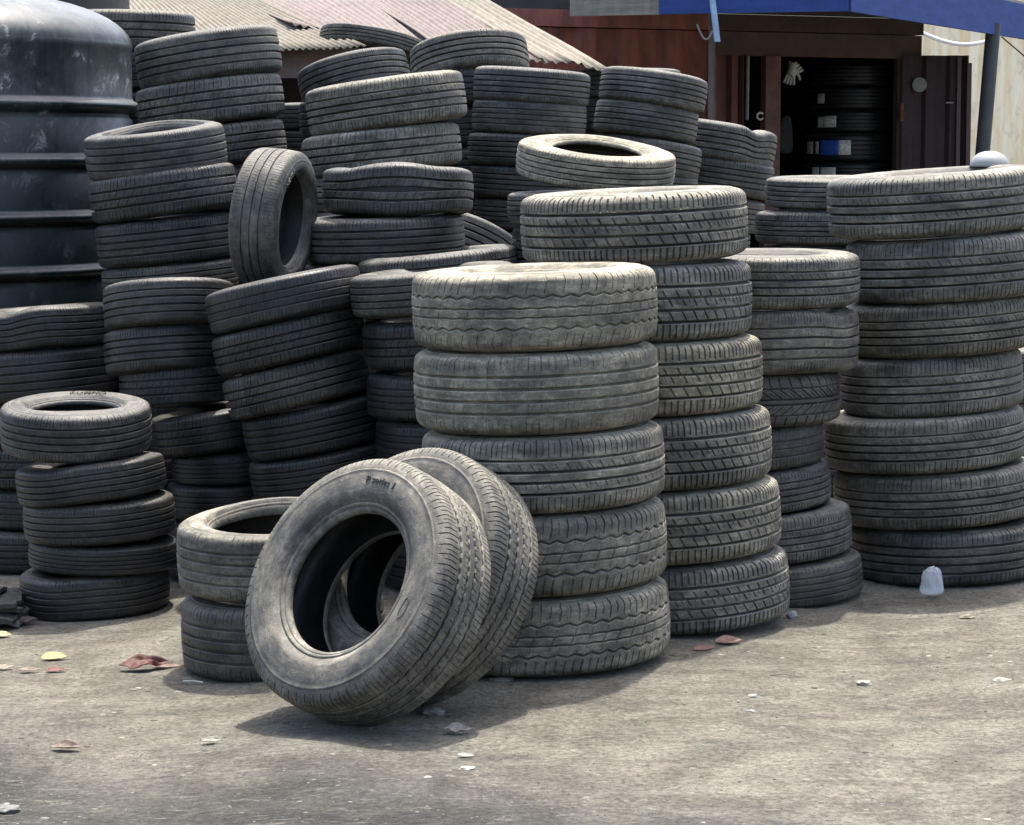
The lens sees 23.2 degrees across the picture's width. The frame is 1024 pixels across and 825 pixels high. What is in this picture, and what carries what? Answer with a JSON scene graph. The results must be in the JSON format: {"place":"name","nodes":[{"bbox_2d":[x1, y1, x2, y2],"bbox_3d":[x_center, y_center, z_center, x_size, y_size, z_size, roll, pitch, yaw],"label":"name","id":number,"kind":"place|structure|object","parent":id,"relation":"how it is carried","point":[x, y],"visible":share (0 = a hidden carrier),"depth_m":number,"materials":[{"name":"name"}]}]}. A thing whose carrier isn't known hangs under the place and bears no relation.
{"place":"outdoors","nodes":[
{"label":"outdoors","id":0,"kind":"place"},
{"bbox_2d":[0,343,118,404],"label":"tyre","id":1,"kind":"object","parent":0,"point":[43,370],"visible":0.72,"depth_m":9.53,"materials":[{"name":"rubber"}]},
{"bbox_2d":[0,302,109,351],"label":"tyre","id":2,"kind":"object","parent":1,"relation":"on","point":[49,326],"visible":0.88,"depth_m":9.52,"materials":[{"name":"rubber"}]},
{"bbox_2d":[142,212,229,257],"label":"tyre","id":3,"kind":"object","parent":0,"point":[185,214],"visible":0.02,"depth_m":10.62,"materials":[{"name":"rubber"}]},
{"bbox_2d":[189,166,241,212],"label":"tyre","id":4,"kind":"object","parent":3,"relation":"on","point":[237,171],"visible":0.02,"depth_m":10.59,"materials":[{"name":"rubber"}]},
{"bbox_2d":[222,119,286,164],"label":"tyre","id":5,"kind":"object","parent":4,"relation":"on","point":[244,140],"visible":0.28,"depth_m":10.59,"materials":[{"name":"rubber"}]},
{"bbox_2d":[136,73,284,123],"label":"tyre","id":6,"kind":"object","parent":5,"relation":"on","point":[238,98],"visible":0.87,"depth_m":10.55,"materials":[{"name":"rubber"}]},
{"bbox_2d":[134,25,281,88],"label":"tyre","id":7,"kind":"object","parent":6,"relation":"on","point":[215,52],"visible":0.92,"depth_m":10.53,"materials":[{"name":"rubber"}]},
{"bbox_2d":[317,212,336,216],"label":"tyre","id":8,"kind":"object","parent":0,"point":[323,214],"visible":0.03,"depth_m":10.34,"materials":[{"name":"rubber"}]},
{"bbox_2d":[316,177,326,212],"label":"tyre","id":9,"kind":"object","parent":8,"relation":"on","point":[319,183],"visible":0.05,"depth_m":10.37,"materials":[{"name":"rubber"}]},
{"bbox_2d":[302,122,461,177],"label":"tyre","id":10,"kind":"object","parent":9,"relation":"on","point":[434,144],"visible":0.77,"depth_m":10.26,"materials":[{"name":"rubber"}]},
{"bbox_2d":[305,70,466,135],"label":"tyre","id":11,"kind":"object","parent":10,"relation":"on","point":[407,99],"visible":0.94,"depth_m":10.24,"materials":[{"name":"rubber"}]},
{"bbox_2d":[355,366,380,392],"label":"tyre","id":12,"kind":"object","parent":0,"point":[372,371],"depth_m":9.27,"materials":[{"name":"rubber"}]},
{"bbox_2d":[355,318,380,347],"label":"tyre","id":13,"kind":"object","parent":12,"relation":"on","point":[367,321],"visible":0.01,"depth_m":9.27,"materials":[{"name":"rubber"}]},
{"bbox_2d":[304,263,361,272],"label":"tyre","id":14,"kind":"object","parent":13,"relation":"on","point":[312,266],"visible":0.02,"depth_m":9.39,"materials":[{"name":"rubber"}]},
{"bbox_2d":[308,213,464,264],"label":"tyre","id":15,"kind":"object","parent":14,"relation":"on","point":[345,239],"visible":0.8,"depth_m":9.27,"materials":[{"name":"rubber"}]},
{"bbox_2d":[322,162,473,216],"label":"tyre","id":16,"kind":"object","parent":15,"relation":"on","point":[396,189],"visible":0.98,"depth_m":9.27,"materials":[{"name":"rubber"}]},
{"bbox_2d":[375,419,431,458],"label":"tyre","id":17,"kind":"object","parent":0,"point":[393,438],"visible":0.23,"depth_m":8.71,"materials":[{"name":"rubber"}]},
{"bbox_2d":[366,370,417,421],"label":"tyre","id":18,"kind":"object","parent":17,"relation":"on","point":[390,395],"visible":0.29,"depth_m":8.69,"materials":[{"name":"rubber"}]},
{"bbox_2d":[362,317,427,370],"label":"tyre","id":19,"kind":"object","parent":18,"relation":"on","point":[391,344],"visible":0.37,"depth_m":8.66,"materials":[{"name":"rubber"}]},
{"bbox_2d":[350,261,511,318],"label":"tyre","id":20,"kind":"object","parent":19,"relation":"on","point":[386,294],"visible":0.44,"depth_m":8.63,"materials":[{"name":"rubber"}]},
{"bbox_2d":[441,148,473,182],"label":"tyre","id":21,"kind":"object","parent":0,"point":[463,163],"visible":0.02,"depth_m":11.78,"materials":[{"name":"rubber"}]},
{"bbox_2d":[444,106,475,147],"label":"tyre","id":22,"kind":"object","parent":21,"relation":"on","point":[464,123],"visible":0.09,"depth_m":11.78,"materials":[{"name":"rubber"}]},
{"bbox_2d":[455,68,475,105],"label":"tyre","id":23,"kind":"object","parent":22,"relation":"on","point":[468,74],"visible":0.14,"depth_m":11.74,"materials":[{"name":"rubber"}]},
{"bbox_2d":[410,28,529,72],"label":"tyre","id":24,"kind":"object","parent":23,"relation":"on","point":[464,49],"visible":0.69,"depth_m":11.74,"materials":[{"name":"rubber"}]},
{"bbox_2d":[467,132,537,165],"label":"tyre","id":25,"kind":"object","parent":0,"point":[491,148],"visible":0.44,"depth_m":11.32,"materials":[{"name":"rubber"}]},
{"bbox_2d":[472,100,586,134],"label":"tyre","id":26,"kind":"object","parent":25,"relation":"on","point":[516,117],"visible":0.87,"depth_m":11.29,"materials":[{"name":"rubber"}]},
{"bbox_2d":[473,66,589,106],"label":"tyre","id":27,"kind":"object","parent":26,"relation":"on","point":[526,84],"visible":0.9,"depth_m":11.28,"materials":[{"name":"rubber"}]},
{"bbox_2d":[0,497,1023,824],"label":"ground","id":28,"kind":"structure","parent":0,"point":[876,727],"depth_m":6.64,"materials":[{"name":"grey concrete"}]},
{"bbox_2d":[0,0,137,308],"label":"water tank","id":29,"kind":"object","parent":28,"relation":"on","point":[65,80],"visible":0.45,"depth_m":10.89,"materials":[{"name":"plastic"}]},
{"bbox_2d":[19,568,169,621],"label":"tyre","id":30,"kind":"object","parent":28,"relation":"on","point":[51,597],"visible":0.8,"depth_m":8.61,"materials":[{"name":"rubber"}]},
{"bbox_2d":[28,534,176,576],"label":"tyre","id":31,"kind":"object","parent":30,"relation":"on","point":[156,554],"visible":0.74,"depth_m":8.60,"materials":[{"name":"rubber"}]},
{"bbox_2d":[23,489,175,546],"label":"tyre","id":32,"kind":"object","parent":31,"relation":"on","point":[149,515],"visible":0.82,"depth_m":8.58,"materials":[{"name":"rubber"}]},
{"bbox_2d":[15,451,165,507],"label":"tyre","id":33,"kind":"object","parent":32,"relation":"on","point":[46,485],"visible":0.88,"depth_m":8.57,"materials":[{"name":"rubber"}]},
{"bbox_2d":[0,391,151,462],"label":"tyre","id":34,"kind":"object","parent":33,"relation":"on","point":[76,427],"visible":1,"depth_m":8.58,"materials":[{"name":"rubber"}]},
{"bbox_2d":[167,520,182,579],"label":"tyre","id":35,"kind":"object","parent":28,"relation":"on","point":[173,571],"visible":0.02,"depth_m":9.31,"materials":[{"name":"rubber"}]},
{"bbox_2d":[167,481,253,520],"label":"tyre","id":36,"kind":"object","parent":35,"relation":"on","point":[189,500],"visible":0.34,"depth_m":9.22,"materials":[{"name":"rubber"}]},
{"bbox_2d":[171,447,252,485],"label":"tyre","id":37,"kind":"object","parent":36,"relation":"on","point":[227,468],"visible":0.46,"depth_m":9.21,"materials":[{"name":"rubber"}]},
{"bbox_2d":[152,401,245,457],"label":"tyre","id":38,"kind":"object","parent":37,"relation":"on","point":[205,429],"visible":0.55,"depth_m":9.19,"materials":[{"name":"rubber"}]},
{"bbox_2d":[119,365,240,406],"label":"tyre","id":39,"kind":"object","parent":38,"relation":"on","point":[187,386],"visible":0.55,"depth_m":9.18,"materials":[{"name":"rubber"}]},
{"bbox_2d":[104,324,222,376],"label":"tyre","id":40,"kind":"object","parent":39,"relation":"on","point":[134,350],"visible":0.73,"depth_m":9.16,"materials":[{"name":"rubber"}]},
{"bbox_2d":[103,277,233,331],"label":"tyre","id":41,"kind":"object","parent":40,"relation":"on","point":[155,302],"visible":0.7,"depth_m":9.14,"materials":[{"name":"rubber"}]},
{"bbox_2d":[101,258,237,290],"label":"tyre","id":42,"kind":"object","parent":41,"relation":"on","point":[220,268],"visible":0.46,"depth_m":9.78,"materials":[{"name":"rubber"}]},
{"bbox_2d":[95,212,229,268],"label":"tyre","id":43,"kind":"object","parent":42,"relation":"on","point":[163,241],"visible":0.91,"depth_m":9.75,"materials":[{"name":"rubber"}]},
{"bbox_2d":[88,163,236,223],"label":"tyre","id":44,"kind":"object","parent":43,"relation":"on","point":[166,193],"visible":0.98,"depth_m":9.71,"materials":[{"name":"rubber"}]},
{"bbox_2d":[83,120,227,180],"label":"tyre","id":45,"kind":"object","parent":44,"relation":"on","point":[147,147],"visible":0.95,"depth_m":9.72,"materials":[{"name":"rubber"}]},
{"bbox_2d":[181,594,384,681],"bbox_3d":[-0.710,0.669,7.729,0.630,0.232,0.630,1,6,20],"label":"tyre","id":46,"kind":"object","parent":28,"relation":"on","point":[214,640],"visible":0.38,"depth_m":7.48,"materials":[{"name":"rubber"}]},
{"bbox_2d":[176,497,298,603],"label":"tyre","id":47,"kind":"object","parent":46,"relation":"on","point":[218,549],"visible":0.41,"depth_m":7.50,"materials":[{"name":"rubber"}]},
{"bbox_2d":[245,459,490,725],"bbox_3d":[-0.400,0.490,6.836,0.728,0.728,0.235,5,-20,41],"label":"tyre","id":48,"kind":"object","parent":28,"relation":"on","point":[408,654],"visible":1,"depth_m":6.71,"materials":[{"name":"rubber"}]},
{"bbox_2d":[130,0,605,166],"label":"shed","id":49,"kind":"structure","parent":28,"relation":"on","point":[297,25],"depth_m":15.56,"materials":[{"name":"beige metal"}]},
{"bbox_2d":[328,448,538,705],"bbox_3d":[-0.267,0.463,7.061,0.728,0.728,0.232,27,-5,46],"label":"tyre","id":50,"kind":"object","parent":28,"relation":"on","point":[496,503],"visible":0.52,"depth_m":6.92,"materials":[{"name":"rubber"}]},
{"bbox_2d":[0,580,1023,824],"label":"grit","id":51,"kind":"object","parent":28,"relation":"on","point":[510,728],"visible":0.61,"depth_m":6.73,"materials":[{"name":"grey gravel"}]},
{"bbox_2d":[485,576,669,676],"bbox_3d":[0.114,0.624,7.565,0.732,0.227,0.732,1,7,35],"label":"tyre","id":52,"kind":"object","parent":28,"relation":"on","point":[591,632],"visible":0.53,"depth_m":7.24,"materials":[{"name":"rubber"}]},
{"bbox_2d":[531,496,666,597],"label":"tyre","id":53,"kind":"object","parent":52,"relation":"on","point":[598,550],"visible":0.41,"depth_m":7.22,"materials":[{"name":"rubber"}]},
{"bbox_2d":[422,420,664,513],"bbox_3d":[0.095,0.149,7.515,0.732,0.226,0.732,-6,7,-33],"label":"tyre","id":54,"kind":"object","parent":53,"relation":"on","point":[578,471],"visible":0.68,"depth_m":7.19,"materials":[{"name":"rubber"}]},
{"bbox_2d":[413,341,658,435],"bbox_3d":[0.072,-0.086,7.492,0.736,0.240,0.737,0,6,24],"label":"tyre","id":55,"kind":"object","parent":54,"relation":"on","point":[535,392],"visible":0.93,"depth_m":7.18,"materials":[{"name":"rubber"}]},
{"bbox_2d":[412,262,657,351],"bbox_3d":[0.067,-0.320,7.465,0.734,0.229,0.734,1,7,27],"label":"tyre","id":56,"kind":"object","parent":55,"relation":"on","point":[533,307],"visible":1,"depth_m":7.16,"materials":[{"name":"rubber"}]},
{"bbox_2d":[409,8,971,247],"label":"container shop","id":57,"kind":"structure","parent":28,"relation":"on","point":[754,55],"depth_m":19.53,"materials":[{"name":"red paint"}]},
{"bbox_2d":[900,55,971,169],"bbox_3d":[3.373,-1.800,19.918,0.547,2.080,0.086,0,6,0],"label":"door","id":58,"kind":"structure","parent":57,"relation":"in","point":[936,123],"depth_m":19.86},
{"bbox_2d":[659,545,789,635],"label":"tyre","id":59,"kind":"object","parent":28,"relation":"on","point":[731,594],"visible":0.39,"depth_m":7.84,"materials":[{"name":"rubber"}]},
{"bbox_2d":[656,474,780,565],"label":"tyre","id":60,"kind":"object","parent":59,"relation":"on","point":[721,523],"visible":0.44,"depth_m":7.82,"materials":[{"name":"rubber"}]},
{"bbox_2d":[649,404,771,490],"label":"tyre","id":61,"kind":"object","parent":60,"relation":"on","point":[702,451],"visible":0.41,"depth_m":7.80,"materials":[{"name":"rubber"}]},
{"bbox_2d":[649,333,762,416],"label":"tyre","id":62,"kind":"object","parent":61,"relation":"on","point":[710,376],"visible":0.53,"depth_m":7.78,"materials":[{"name":"rubber"}]},
{"bbox_2d":[641,258,751,341],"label":"tyre","id":63,"kind":"object","parent":62,"relation":"on","point":[705,299],"visible":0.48,"depth_m":7.77,"materials":[{"name":"rubber"}]},
{"bbox_2d":[520,185,747,263],"bbox_3d":[0.392,-0.605,8.041,0.733,0.223,0.733,-4,7,-10],"label":"tyre","id":64,"kind":"object","parent":63,"relation":"on","point":[658,224],"visible":0.99,"depth_m":7.74,"materials":[{"name":"rubber"}]},
{"bbox_2d":[570,0,1023,154],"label":"canopy","id":65,"kind":"object","parent":28,"relation":"on","point":[993,20],"visible":0.67,"depth_m":17.16,"materials":[{"name":"blue paint"}]},
{"bbox_2d":[788,548,862,607],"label":"tyre","id":66,"kind":"object","parent":28,"relation":"on","point":[829,580],"visible":0.45,"depth_m":8.42,"materials":[{"name":"rubber"}]},
{"bbox_2d":[776,498,851,563],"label":"tyre","id":67,"kind":"object","parent":66,"relation":"on","point":[822,531],"visible":0.36,"depth_m":8.41,"materials":[{"name":"rubber"}]},
{"bbox_2d":[767,459,830,512],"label":"tyre","id":68,"kind":"object","parent":67,"relation":"on","point":[804,487],"visible":0.36,"depth_m":8.41,"materials":[{"name":"rubber"}]},
{"bbox_2d":[770,423,823,470],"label":"tyre","id":69,"kind":"object","parent":68,"relation":"on","point":[795,446],"visible":0.26,"depth_m":8.39,"materials":[{"name":"rubber"}]},
{"bbox_2d":[756,372,840,427],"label":"tyre","id":70,"kind":"object","parent":69,"relation":"on","point":[792,400],"visible":0.41,"depth_m":8.34,"materials":[{"name":"rubber"}]},
{"bbox_2d":[744,306,858,374],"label":"tyre","id":71,"kind":"object","parent":70,"relation":"on","point":[802,341],"visible":0.55,"depth_m":8.30,"materials":[{"name":"rubber"}]},
{"bbox_2d":[724,248,859,309],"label":"tyre","id":72,"kind":"object","parent":71,"relation":"on","point":[792,278],"visible":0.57,"depth_m":8.28,"materials":[{"name":"rubber"}]},
{"bbox_2d":[850,517,1023,586],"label":"tyre","id":73,"kind":"object","parent":28,"relation":"on","point":[983,555],"visible":0.75,"depth_m":8.70,"materials":[{"name":"rubber"}]},
{"bbox_2d":[833,457,1023,529],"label":"tyre","id":74,"kind":"object","parent":73,"relation":"on","point":[969,498],"visible":0.77,"depth_m":8.68,"materials":[{"name":"rubber"}]},
{"bbox_2d":[823,404,1023,474],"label":"tyre","id":75,"kind":"object","parent":74,"relation":"on","point":[886,446],"visible":0.88,"depth_m":8.67,"materials":[{"name":"rubber"}]},
{"bbox_2d":[839,349,1023,417],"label":"tyre","id":76,"kind":"object","parent":75,"relation":"on","point":[929,387],"visible":0.82,"depth_m":8.68,"materials":[{"name":"rubber"}]},
{"bbox_2d":[846,295,1023,358],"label":"tyre","id":77,"kind":"object","parent":76,"relation":"on","point":[914,331],"visible":0.71,"depth_m":8.63,"materials":[{"name":"rubber"}]},
{"bbox_2d":[845,228,1023,303],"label":"tyre","id":78,"kind":"object","parent":77,"relation":"on","point":[978,267],"visible":0.84,"depth_m":8.60,"materials":[{"name":"rubber"}]},
{"bbox_2d":[827,164,1023,239],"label":"tyre","id":79,"kind":"object","parent":78,"relation":"on","point":[930,202],"visible":1,"depth_m":8.57,"materials":[{"name":"rubber"}]},
{"bbox_2d":[917,0,1023,164],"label":"wall","id":80,"kind":"structure","parent":28,"relation":"on","point":[1007,139],"depth_m":27.56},
{"bbox_2d":[507,190,574,223],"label":"tyre","id":81,"kind":"object","parent":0,"point":[516,199],"visible":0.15,"depth_m":9.21,"materials":[{"name":"rubber"}]},
{"bbox_2d":[516,134,675,189],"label":"tyre","id":82,"kind":"object","parent":81,"relation":"on","point":[581,161],"visible":0.94,"depth_m":9.10,"materials":[{"name":"rubber"}]},
{"bbox_2d":[673,177,697,185],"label":"tyre","id":83,"kind":"object","parent":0,"point":[679,181],"visible":0.06,"depth_m":11.97,"materials":[{"name":"rubber"}]},
{"bbox_2d":[600,133,701,178],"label":"tyre","id":84,"kind":"object","parent":83,"relation":"on","point":[688,162],"visible":0.43,"depth_m":11.94,"materials":[{"name":"rubber"}]},
{"bbox_2d":[593,99,698,144],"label":"tyre","id":85,"kind":"object","parent":84,"relation":"on","point":[649,120],"visible":0.93,"depth_m":11.91,"materials":[{"name":"rubber"}]},
{"bbox_2d":[599,66,707,113],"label":"tyre","id":86,"kind":"object","parent":85,"relation":"on","point":[664,88],"visible":0.86,"depth_m":11.88,"materials":[{"name":"rubber"}]},
{"bbox_2d":[762,245,845,250],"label":"tyre","id":87,"kind":"object","parent":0,"point":[841,248],"visible":0.09,"depth_m":11.29,"materials":[{"name":"rubber"}]},
{"bbox_2d":[755,209,856,245],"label":"tyre","id":88,"kind":"object","parent":87,"relation":"on","point":[794,227],"visible":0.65,"depth_m":10.92,"materials":[{"name":"rubber"}]},
{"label":"tyre","id":89,"kind":"object","parent":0,"visible":0},
{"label":"tyre","id":90,"kind":"object","parent":89,"relation":"on","visible":0},
{"bbox_2d":[299,102,311,138],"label":"tyre","id":91,"kind":"object","parent":90,"relation":"on","point":[305,133],"visible":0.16,"depth_m":11.43,"materials":[{"name":"rubber"}]},
{"bbox_2d":[297,47,409,101],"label":"tyre","id":92,"kind":"object","parent":91,"relation":"on","point":[361,64],"visible":0.59,"depth_m":11.28,"materials":[{"name":"rubber"}]},
{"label":"tyre","id":93,"kind":"object","parent":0,"visible":0},
{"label":"tyre","id":94,"kind":"object","parent":93,"relation":"on","visible":0},
{"bbox_2d":[744,233,749,247],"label":"tyre","id":95,"kind":"object","parent":94,"relation":"on","point":[748,236],"visible":0.03,"depth_m":12.74,"materials":[{"name":"rubber"}]},
{"bbox_2d":[742,199,764,233],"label":"tyre","id":96,"kind":"object","parent":95,"relation":"on","point":[754,207],"visible":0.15,"depth_m":12.63,"materials":[{"name":"rubber"}]},
{"bbox_2d":[697,157,774,199],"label":"tyre","id":97,"kind":"object","parent":96,"relation":"on","point":[749,179],"visible":0.45,"depth_m":12.52,"materials":[{"name":"rubber"}]},
{"bbox_2d":[691,119,776,166],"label":"tyre","id":98,"kind":"object","parent":97,"relation":"on","point":[721,140],"visible":0.55,"depth_m":12.51,"materials":[{"name":"rubber"}]},
{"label":"tyre","id":99,"kind":"object","parent":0,"visible":0},
{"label":"tyre","id":100,"kind":"object","parent":99,"relation":"on","visible":0},
{"bbox_2d":[249,440,377,498],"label":"tyre","id":101,"kind":"object","parent":100,"relation":"on","point":[296,477],"visible":0.52,"depth_m":8.84,"materials":[{"name":"rubber"}]},
{"bbox_2d":[242,392,379,461],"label":"tyre","id":102,"kind":"object","parent":101,"relation":"on","point":[342,422],"visible":0.88,"depth_m":8.83,"materials":[{"name":"rubber"}]},
{"bbox_2d":[222,348,370,419],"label":"tyre","id":103,"kind":"object","parent":102,"relation":"on","point":[288,386],"visible":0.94,"depth_m":8.81,"materials":[{"name":"rubber"}]},
{"bbox_2d":[212,307,364,375],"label":"tyre","id":104,"kind":"object","parent":103,"relation":"on","point":[274,345],"visible":0.94,"depth_m":8.78,"materials":[{"name":"rubber"}]},
{"bbox_2d":[205,264,360,334],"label":"tyre","id":105,"kind":"object","parent":104,"relation":"on","point":[254,304],"visible":0.84,"depth_m":8.76,"materials":[{"name":"rubber"}]},
{"bbox_2d":[228,148,317,282],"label":"tyre","id":106,"kind":"object","parent":105,"relation":"on","point":[273,210],"visible":0.89,"depth_m":9.05,"materials":[{"name":"rubber"}]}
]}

